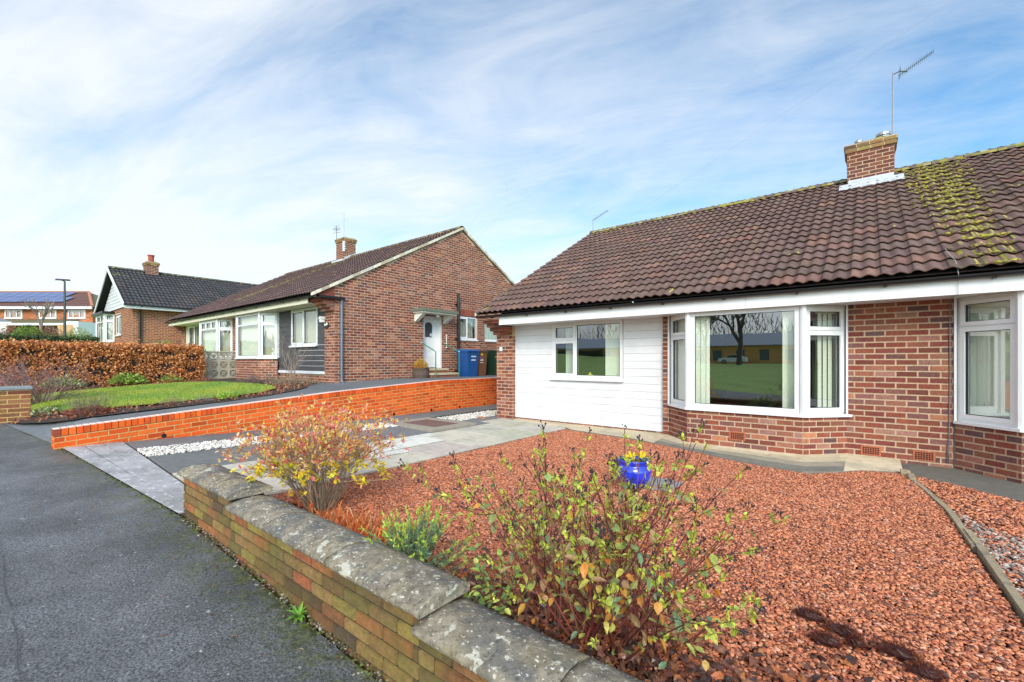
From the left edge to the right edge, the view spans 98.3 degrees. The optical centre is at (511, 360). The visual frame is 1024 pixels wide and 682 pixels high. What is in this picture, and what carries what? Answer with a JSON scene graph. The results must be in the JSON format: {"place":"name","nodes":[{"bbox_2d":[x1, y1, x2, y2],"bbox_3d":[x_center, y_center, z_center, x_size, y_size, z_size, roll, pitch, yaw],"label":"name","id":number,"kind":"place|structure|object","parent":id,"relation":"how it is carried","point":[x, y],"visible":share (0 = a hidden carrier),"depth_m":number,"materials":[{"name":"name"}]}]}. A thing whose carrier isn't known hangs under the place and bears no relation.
{"place":"outdoors","nodes":[
{"label":"outdoors","id":0,"kind":"place"},
{"bbox_2d":[63,442,184,513],"bbox_3d":[-4.423,1.263,5.047,3.780,0.169,0.621,0,0,39],"label":"drive apron","id":1,"kind":"object","parent":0,"point":[169,490],"visible":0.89,"depth_m":5.08,"materials":[{"name":"concrete"}]},
{"bbox_2d":[3,333,279,517],"bbox_3d":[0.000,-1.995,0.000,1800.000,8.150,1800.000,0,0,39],"label":"ground","id":2,"kind":"structure","parent":0,"point":[180,515],"depth_m":5.58,"materials":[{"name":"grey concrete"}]},
{"bbox_2d":[0,318,10,334],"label":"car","id":3,"kind":"object","parent":2,"relation":"on","point":[4,323],"visible":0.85,"depth_m":36.00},
{"bbox_2d":[0,326,21,336],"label":"copper shrub","id":4,"kind":"object","parent":2,"relation":"on","point":[3,331],"visible":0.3,"depth_m":32.73,"materials":[{"name":"brown plant"}]},
{"bbox_2d":[0,385,32,428],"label":"gate pier","id":5,"kind":"structure","parent":2,"relation":"on","point":[15,401],"depth_m":7.65,"materials":[{"name":"brick"}]},
{"bbox_2d":[10,324,44,335],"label":"conifer bush","id":6,"kind":"object","parent":2,"relation":"on","point":[30,330],"visible":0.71,"depth_m":31.80,"materials":[{"name":"green plant"}]},
{"bbox_2d":[20,298,56,329],"bbox_3d":[-36.158,-3.222,34.008,1.533,3.252,2.948,0,0,-23],"label":"bare tree","id":7,"kind":"object","parent":2,"relation":"on","point":[47,308],"visible":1,"depth_m":33.85,"materials":[{"name":"plant"}]},
{"bbox_2d":[32,326,62,336],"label":"copper shrub","id":8,"kind":"object","parent":2,"relation":"on","point":[53,330],"visible":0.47,"depth_m":32.89,"materials":[{"name":"brown plant"}]},
{"bbox_2d":[0,291,99,336],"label":"house","id":9,"kind":"structure","parent":2,"relation":"on","point":[80,306],"depth_m":41.99,"materials":[{"name":"brick"}]},
{"bbox_2d":[4,310,22,318],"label":"window","id":10,"kind":"structure","parent":9,"relation":"in","point":[5,317],"depth_m":41.97,"materials":[{"name":"white plastic"}]},
{"bbox_2d":[39,310,56,318],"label":"window","id":11,"kind":"structure","parent":9,"relation":"in","point":[50,317],"depth_m":41.95,"materials":[{"name":"white plastic"}]},
{"bbox_2d":[67,310,85,318],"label":"window","id":12,"kind":"structure","parent":9,"relation":"in","point":[73,317],"depth_m":41.97,"materials":[{"name":"white plastic"}]},
{"bbox_2d":[0,332,101,343],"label":"evergreen hedge","id":13,"kind":"object","parent":2,"relation":"on","point":[56,338],"visible":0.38,"depth_m":18.07,"materials":[{"name":"green plant"}]},
{"bbox_2d":[55,279,70,335],"bbox_3d":[-30.074,-3.050,29.621,0.200,4.860,0.750,0,0,39],"label":"street lamp","id":14,"kind":"object","parent":2,"relation":"on","point":[64,315],"visible":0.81,"depth_m":29.65,"materials":[{"name":"grey metal"}]},
{"bbox_2d":[57,325,72,334],"bbox_3d":[-38.367,-2.441,38.008,1.374,1.300,0.019,0,0,0],"label":"fence","id":15,"kind":"object","parent":2,"relation":"on","point":[68,327],"visible":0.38,"depth_m":38.00,"materials":[{"name":"beige wood"}]},
{"bbox_2d":[66,327,91,336],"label":"pale shrub","id":16,"kind":"object","parent":2,"relation":"on","point":[86,333],"visible":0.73,"depth_m":32.89,"materials":[{"name":"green plant"}]},
{"bbox_2d":[0,337,206,392],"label":"beech hedge","id":17,"kind":"object","parent":2,"relation":"on","point":[155,362],"visible":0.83,"depth_m":12.97,"materials":[{"name":"brown plant"}]},
{"bbox_2d":[153,339,178,344],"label":"green shrub","id":18,"kind":"object","parent":2,"relation":"on","point":[166,341],"visible":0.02,"depth_m":15.91,"materials":[{"name":"green plant"}]},
{"bbox_2d":[91,254,257,344],"bbox_3d":[-16.322,-2.640,26.642,7.396,5.840,12.250,0,0,39],"label":"bungalow","id":19,"kind":"object","parent":2,"relation":"on","point":[133,305],"visible":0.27,"depth_m":22.10,"materials":[{"name":"brick"}]},
{"bbox_2d":[97,314,102,341],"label":"window","id":20,"kind":"structure","parent":19,"relation":"in","point":[100,316],"depth_m":23.57,"materials":[{"name":"white plastic"}]},
{"bbox_2d":[106,314,113,340],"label":"window","id":21,"kind":"structure","parent":19,"relation":"in","point":[109,317],"depth_m":22.79,"materials":[{"name":"white plastic"}]},
{"bbox_2d":[114,315,120,336],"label":"window","id":22,"kind":"structure","parent":19,"relation":"in","point":[119,316],"depth_m":22.17,"materials":[{"name":"white plastic"}]},
{"bbox_2d":[202,351,235,379],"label":"screen wall","id":23,"kind":"structure","parent":2,"relation":"on","point":[218,368],"depth_m":15.61,"materials":[{"name":"grey concrete"}]},
{"bbox_2d":[51,377,496,471],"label":"retaining wall","id":24,"kind":"structure","parent":2,"relation":"on","point":[417,397],"depth_m":8.21,"materials":[{"name":"orange brick"}]},
{"bbox_2d":[163,226,514,382],"bbox_3d":[-6.800,-2.350,19.680,14.030,6.459,10.870,0,0,39],"label":"bungalow","id":25,"kind":"object","parent":2,"relation":"on","point":[380,313],"visible":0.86,"depth_m":14.19,"materials":[{"name":"brick"}]},
{"bbox_2d":[189,325,198,344],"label":"window","id":26,"kind":"structure","parent":25,"relation":"in","point":[195,330],"depth_m":19.32,"materials":[{"name":"white glass"}]},
{"bbox_2d":[201,319,215,357],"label":"window","id":27,"kind":"structure","parent":25,"relation":"in","point":[209,329],"depth_m":17.17,"materials":[{"name":"white glass"}]},
{"bbox_2d":[219,319,231,357],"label":"window","id":28,"kind":"structure","parent":25,"relation":"in","point":[225,325],"depth_m":16.54,"materials":[{"name":"white glass"}]},
{"bbox_2d":[237,313,257,357],"bbox_3d":[-8.698,-0.815,14.713,1.770,1.450,0.160,0,0,39],"label":"window","id":29,"kind":"structure","parent":25,"relation":"in","point":[249,322],"depth_m":14.91,"materials":[{"name":"white glass"}]},
{"bbox_2d":[261,312,275,357],"bbox_3d":[-7.753,-0.815,14.178,0.545,1.450,0.174,0,0,-5],"label":"window","id":30,"kind":"structure","parent":25,"relation":"in","point":[268,319],"depth_m":14.21,"materials":[{"name":"white glass"}]},
{"bbox_2d":[289,307,317,347],"bbox_3d":[-6.121,-0.965,13.098,1.640,1.130,0.224,0,0,39],"label":"window","id":31,"kind":"structure","parent":25,"relation":"in","point":[306,321],"depth_m":13.08,"materials":[{"name":"white plastic"}]},
{"bbox_2d":[421,342,435,377],"bbox_3d":[-2.642,0.077,14.012,0.732,1.365,0.058,0,0,39],"label":"handrail","id":32,"kind":"object","parent":25,"relation":"attached to","point":[435,357],"visible":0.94,"depth_m":13.78,"materials":[{"name":"metal"}]},
{"bbox_2d":[424,318,435,367],"bbox_3d":[-2.793,-0.585,14.755,0.070,1.630,0.690,0,0,39],"label":"door","id":33,"kind":"structure","parent":25,"relation":"in","point":[429,324],"depth_m":14.79,"materials":[{"name":"white plastic"}]},
{"bbox_2d":[444,343,459,376],"bbox_3d":[-2.009,0.077,14.799,0.732,1.365,0.058,0,0,39],"label":"handrail","id":34,"kind":"object","parent":25,"relation":"attached to","point":[459,357],"visible":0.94,"depth_m":14.57,"materials":[{"name":"green metal"}]},
{"bbox_2d":[460,316,478,340],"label":"window","id":35,"kind":"structure","parent":25,"relation":"in","point":[466,320],"depth_m":15.97,"materials":[{"name":"white plastic"}]},
{"bbox_2d":[484,324,496,341],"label":"window","id":36,"kind":"structure","parent":25,"relation":"in","point":[490,339],"depth_m":16.95,"materials":[{"name":"white plastic"}]},
{"bbox_2d":[177,463,642,681],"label":"garden wall","id":37,"kind":"structure","parent":2,"relation":"on","point":[392,615],"depth_m":2.17,"materials":[{"name":"brick"}]},
{"bbox_2d":[475,131,1023,483],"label":"bungalow","id":38,"kind":"object","parent":2,"relation":"on","point":[872,304],"visible":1,"depth_m":7.04,"materials":[{"name":"brick"}]},
{"bbox_2d":[550,320,623,381],"bbox_3d":[1.542,-0.185,8.975,1.660,1.180,0.322,0,0,39],"label":"window","id":39,"kind":"structure","parent":38,"relation":"in","point":[614,353],"depth_m":8.80,"materials":[{"name":"white plastic"}]},
{"bbox_2d":[671,313,684,405],"bbox_3d":[2.890,-0.013,7.472,0.174,1.525,0.651,0,0,-4],"label":"window","id":40,"kind":"structure","parent":38,"relation":"in","point":[680,335],"depth_m":7.70,"materials":[{"name":"white plastic"}]},
{"bbox_2d":[691,305,799,413],"bbox_3d":[3.492,-0.013,6.701,1.490,1.525,0.160,0,0,39],"label":"window","id":41,"kind":"structure","parent":38,"relation":"in","point":[700,321],"depth_m":6.55,"materials":[{"name":"white plastic"}]},
{"bbox_2d":[807,305,844,413],"bbox_3d":[4.374,-0.013,6.278,0.651,1.525,0.174,0,0,-8],"label":"window","id":42,"kind":"structure","parent":38,"relation":"in","point":[839,330],"depth_m":6.24,"materials":[{"name":"white plastic"}]},
{"bbox_2d":[892,50,933,134],"bbox_3d":[8.286,-5.250,9.159,0.652,2.061,0.300,0,0,39],"label":"tv aerial","id":43,"kind":"object","parent":38,"relation":"attached to","point":[900,71],"visible":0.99,"depth_m":9.34,"materials":[{"name":"grey metal"}]},
{"bbox_2d":[957,291,1014,427],"bbox_3d":[5.680,-0.013,5.228,0.174,1.525,0.651,0,0,-4],"label":"window","id":44,"kind":"structure","parent":38,"relation":"in","point":[991,325],"depth_m":5.31,"materials":[{"name":"white plastic"}]},
{"bbox_2d":[31,381,274,411],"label":"lawn","id":45,"kind":"structure","parent":0,"point":[152,397],"depth_m":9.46,"materials":[{"name":"green plant"}]},
{"bbox_2d":[9,378,313,422],"bbox_3d":[-8.488,0.859,11.065,8.100,0.534,6.000,0,0,39],"label":"flower bed","id":46,"kind":"object","parent":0,"point":[140,408],"visible":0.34,"depth_m":8.22,"materials":[{"name":"soil"}]},
{"bbox_2d":[27,405,67,415],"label":"flowering plant","id":47,"kind":"object","parent":46,"relation":"on","point":[55,409],"visible":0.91,"depth_m":7.70,"materials":[{"name":"green plant"}]},
{"bbox_2d":[0,344,106,404],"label":"bare shrub","id":48,"kind":"object","parent":46,"relation":"on","point":[36,396],"visible":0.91,"depth_m":9.44,"materials":[{"name":"brown plant"}]},
{"bbox_2d":[40,374,87,388],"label":"perennial","id":49,"kind":"object","parent":46,"relation":"on","point":[74,382],"visible":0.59,"depth_m":12.03,"materials":[{"name":"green plant"}]},
{"bbox_2d":[61,392,120,416],"bbox_3d":[-6.939,0.702,7.306,0.797,0.405,0.767,0,0,39],"label":"dry perennial","id":50,"kind":"object","parent":46,"relation":"on","point":[83,410],"visible":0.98,"depth_m":7.20,"materials":[{"name":"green plant"}]},
{"bbox_2d":[107,371,149,384],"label":"perennial","id":51,"kind":"object","parent":46,"relation":"on","point":[124,379],"visible":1,"depth_m":12.98,"materials":[{"name":"green plant"}]},
{"bbox_2d":[10,378,307,423],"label":"fallen leaves","id":52,"kind":"object","parent":46,"relation":"on","point":[287,385],"visible":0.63,"depth_m":8.57,"materials":[{"name":"brown plant"}]},
{"bbox_2d":[158,372,180,381],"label":"perennial","id":53,"kind":"object","parent":46,"relation":"on","point":[164,377],"visible":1,"depth_m":13.82,"materials":[{"name":"green plant"}]},
{"bbox_2d":[159,396,185,404],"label":"heather","id":54,"kind":"object","parent":46,"relation":"on","point":[170,400],"visible":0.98,"depth_m":7.99,"materials":[{"name":"green plant"}]},
{"bbox_2d":[194,396,214,401],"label":"heather","id":55,"kind":"object","parent":46,"relation":"on","point":[208,397],"visible":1,"depth_m":8.30,"materials":[{"name":"grey plant"}]},
{"bbox_2d":[213,389,238,399],"bbox_3d":[-5.607,0.665,8.681,0.458,0.235,0.452,0,0,39],"label":"primrose","id":56,"kind":"object","parent":46,"relation":"on","point":[223,395],"visible":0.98,"depth_m":8.61,"materials":[{"name":"green plant"}]},
{"bbox_2d":[233,373,281,382],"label":"dry shrub","id":57,"kind":"object","parent":46,"relation":"on","point":[253,381],"visible":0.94,"depth_m":12.50,"materials":[{"name":"brown plant"}]},
{"bbox_2d":[263,334,315,384],"bbox_3d":[-5.827,-0.101,11.737,1.523,1.487,1.474,0,0,39],"label":"bare sapling","id":58,"kind":"object","parent":46,"relation":"on","point":[290,369],"visible":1,"depth_m":11.76,"materials":[{"name":"brown plant"}]},
{"bbox_2d":[264,373,319,385],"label":"dry shrub","id":59,"kind":"object","parent":46,"relation":"on","point":[296,379],"visible":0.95,"depth_m":11.34,"materials":[{"name":"brown plant"}]},
{"bbox_2d":[0,424,376,681],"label":"pavement","id":60,"kind":"structure","parent":0,"point":[86,606],"depth_m":2.64,"materials":[{"name":"grey asphalt"}]},
{"bbox_2d":[1,554,21,681],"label":"pavement seam","id":61,"kind":"object","parent":60,"relation":"on","point":[14,624],"visible":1,"depth_m":2.32,"materials":[{"name":"black asphalt"}]},
{"bbox_2d":[38,439,388,681],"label":"grit","id":62,"kind":"object","parent":60,"relation":"on","point":[262,579],"visible":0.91,"depth_m":2.82,"materials":[{"name":"grey gravel"}]},
{"bbox_2d":[285,602,306,623],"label":"weed","id":63,"kind":"object","parent":60,"relation":"on","point":[298,611],"visible":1,"depth_m":2.50,"materials":[{"name":"green plant"}]},
{"bbox_2d":[2,375,496,442],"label":"side path","id":64,"kind":"structure","parent":0,"point":[42,431],"depth_m":8.14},
{"bbox_2d":[412,358,428,377],"bbox_3d":[-2.852,0.198,13.844,0.530,0.684,0.520,0,0,39],"label":"planter","id":65,"kind":"object","parent":64,"relation":"on","point":[421,372],"visible":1,"depth_m":13.67,"materials":[{"name":"grey concrete"}]},
{"bbox_2d":[455,349,479,376],"bbox_3d":[-1.534,0.095,15.218,0.639,0.970,0.600,0,0,39],"label":"wheelie bin","id":66,"kind":"object","parent":64,"relation":"on","point":[468,362],"visible":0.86,"depth_m":15.01,"materials":[{"name":"blue plastic"}]},
{"bbox_2d":[477,350,488,375],"bbox_3d":[-1.223,0.100,15.763,0.579,0.960,0.520,0,0,39],"label":"wheelie bin","id":67,"kind":"object","parent":64,"relation":"on","point":[482,361],"visible":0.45,"depth_m":15.61,"materials":[{"name":"brown plastic"}]},
{"bbox_2d":[486,350,496,374],"bbox_3d":[-0.681,0.090,16.412,0.609,0.980,0.570,0,0,39],"label":"wheelie bin","id":68,"kind":"object","parent":64,"relation":"on","point":[491,366],"visible":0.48,"depth_m":16.16,"materials":[{"name":"green plastic"}]},
{"bbox_2d":[124,409,559,505],"bbox_3d":[0.490,1.494,11.138,3.800,0.573,15.030,0,0,39],"label":"drive base","id":69,"kind":"object","parent":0,"point":[350,432],"visible":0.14,"depth_m":6.39,"materials":[{"name":"concrete"}]},
{"bbox_2d":[137,410,496,456],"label":"white pebbles","id":70,"kind":"object","parent":69,"relation":"on","point":[174,449],"visible":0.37,"depth_m":6.51,"materials":[{"name":"gravel"}]},
{"bbox_2d":[387,417,475,432],"bbox_3d":[-1.697,1.322,9.137,1.500,0.076,1.210,0,0,39],"label":"drain cover","id":71,"kind":"object","parent":69,"relation":"on","point":[430,424],"visible":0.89,"depth_m":8.94,"materials":[{"name":"metal"}]},
{"bbox_2d":[126,404,565,494],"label":"driveway","id":72,"kind":"structure","parent":0,"point":[490,431],"depth_m":6.91,"materials":[{"name":"grey concrete"}]},
{"bbox_2d":[280,433,444,465],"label":"pale paving","id":73,"kind":"structure","parent":72,"relation":"on","point":[415,440],"depth_m":7.04,"materials":[{"name":"grey concrete"}]},
{"bbox_2d":[0,0,1023,302],"label":"sky","id":74,"kind":"structure","parent":0,"point":[229,140],"materials":[{"name":"blue"}]},
{"bbox_2d":[275,454,1023,681],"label":"gravel bed","id":75,"kind":"object","parent":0,"point":[1002,594],"depth_m":2.65,"materials":[{"name":"red gravel"}]},
{"bbox_2d":[273,429,1023,681],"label":"red stone chippings","id":76,"kind":"object","parent":75,"relation":"on","point":[932,596],"visible":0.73,"depth_m":3.19,"materials":[{"name":"red gravel"}]},
{"bbox_2d":[210,394,409,513],"bbox_3d":[-1.744,0.853,3.978,1.610,1.061,1.561,0,0,-35],"label":"deciduous shrub","id":77,"kind":"object","parent":76,"relation":"on","point":[308,464],"visible":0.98,"depth_m":3.84,"materials":[{"name":"yellow plant"}]},
{"bbox_2d":[294,504,673,680],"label":"soil border","id":78,"kind":"object","parent":76,"relation":"on","point":[609,652],"visible":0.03,"depth_m":2.15,"materials":[{"name":"brown soil"}]},
{"bbox_2d":[298,500,447,568],"bbox_3d":[-1.173,1.268,3.287,2.132,0.239,0.856,0,0,39],"label":"dead fern","id":79,"kind":"object","parent":78,"relation":"on","point":[347,521],"visible":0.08,"depth_m":3.36,"materials":[{"name":"orange plant"}]},
{"bbox_2d":[357,500,473,572],"bbox_3d":[-0.633,1.121,2.667,0.752,0.543,0.717,0,0,39],"label":"evergreen shrub","id":80,"kind":"object","parent":78,"relation":"on","point":[420,546],"visible":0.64,"depth_m":2.63,"materials":[{"name":"green plant"}]},
{"bbox_2d":[437,539,522,617],"bbox_3d":[-0.211,1.119,2.222,0.694,0.466,0.402,0,0,39],"label":"trailing shrub","id":81,"kind":"object","parent":78,"relation":"on","point":[484,590],"visible":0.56,"depth_m":2.19,"materials":[{"name":"green plant"}]},
{"bbox_2d":[397,418,789,670],"bbox_3d":[0.341,0.829,2.214,1.701,1.110,1.414,0,0,39],"label":"flowering shrub","id":82,"kind":"object","parent":76,"relation":"on","point":[603,595],"visible":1,"depth_m":2.06,"materials":[{"name":"green plant"}]},
{"bbox_2d":[616,451,651,487],"bbox_3d":[1.298,1.154,4.732,0.374,0.362,0.374,0,0,39],"label":"plant pot","id":83,"kind":"object","parent":76,"relation":"on","point":[632,470],"visible":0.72,"depth_m":4.59,"materials":[{"name":"ceramic"}]},
{"bbox_2d":[644,477,683,493],"bbox_3d":[1.561,1.370,4.892,0.540,0.060,0.420,0,0,39],"label":"stepping stone","id":84,"kind":"object","parent":76,"relation":"on","point":[662,481],"visible":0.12,"depth_m":4.82,"materials":[{"name":"grey stone"}]},
{"bbox_2d":[792,605,828,623],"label":"sedum tuft","id":85,"kind":"object","parent":76,"relation":"on","point":[809,614],"visible":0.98,"depth_m":2.32,"materials":[{"name":"brown plant"}]},
{"bbox_2d":[806,627,844,649],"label":"sedum tuft","id":86,"kind":"object","parent":76,"relation":"on","point":[824,638],"visible":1,"depth_m":2.11,"materials":[{"name":"brown plant"}]},
{"bbox_2d":[820,618,864,639],"bbox_3d":[1.634,1.336,2.193,0.186,0.107,0.098,0,0,39],"label":"sedum tuft","id":87,"kind":"object","parent":76,"relation":"on","point":[841,630],"visible":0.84,"depth_m":2.19,"materials":[{"name":"brown plant"}]},
{"bbox_2d":[843,631,868,650],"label":"sedum tuft","id":88,"kind":"object","parent":76,"relation":"on","point":[853,640],"visible":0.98,"depth_m":2.09,"materials":[{"name":"brown plant"}]},
{"bbox_2d":[871,638,924,662],"bbox_3d":[1.772,1.336,2.037,0.197,0.110,0.107,0,0,39],"label":"sedum tuft","id":89,"kind":"object","parent":76,"relation":"on","point":[902,653],"visible":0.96,"depth_m":2.03,"materials":[{"name":"brown plant"}]},
{"bbox_2d":[901,657,948,681],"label":"sedum tuft","id":90,"kind":"object","parent":76,"relation":"on","point":[920,669],"visible":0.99,"depth_m":1.89,"materials":[{"name":"brown plant"}]},
{"bbox_2d":[303,508,1021,681],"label":"leaf litter","id":91,"kind":"object","parent":75,"relation":"on","point":[751,660],"visible":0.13,"depth_m":2.02,"materials":[{"name":"brown plant"}]},
{"bbox_2d":[900,469,1023,623],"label":"timber edging","id":92,"kind":"object","parent":75,"relation":"on","point":[1013,596],"visible":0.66,"depth_m":3.07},
{"bbox_2d":[916,476,1023,598],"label":"grey stone chippings","id":93,"kind":"object","parent":75,"relation":"on","point":[964,497],"visible":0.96,"depth_m":3.80,"materials":[{"name":"grey gravel"}]},
{"bbox_2d":[514,419,901,473],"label":"concrete path","id":94,"kind":"structure","parent":0,"point":[822,463],"depth_m":6.05,"materials":[{"name":"grey concrete"}]},
{"bbox_2d":[901,463,1023,501],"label":"side path","id":95,"kind":"structure","parent":0,"point":[993,485],"depth_m":5.01,"materials":[{"name":"grey concrete"}]}
]}

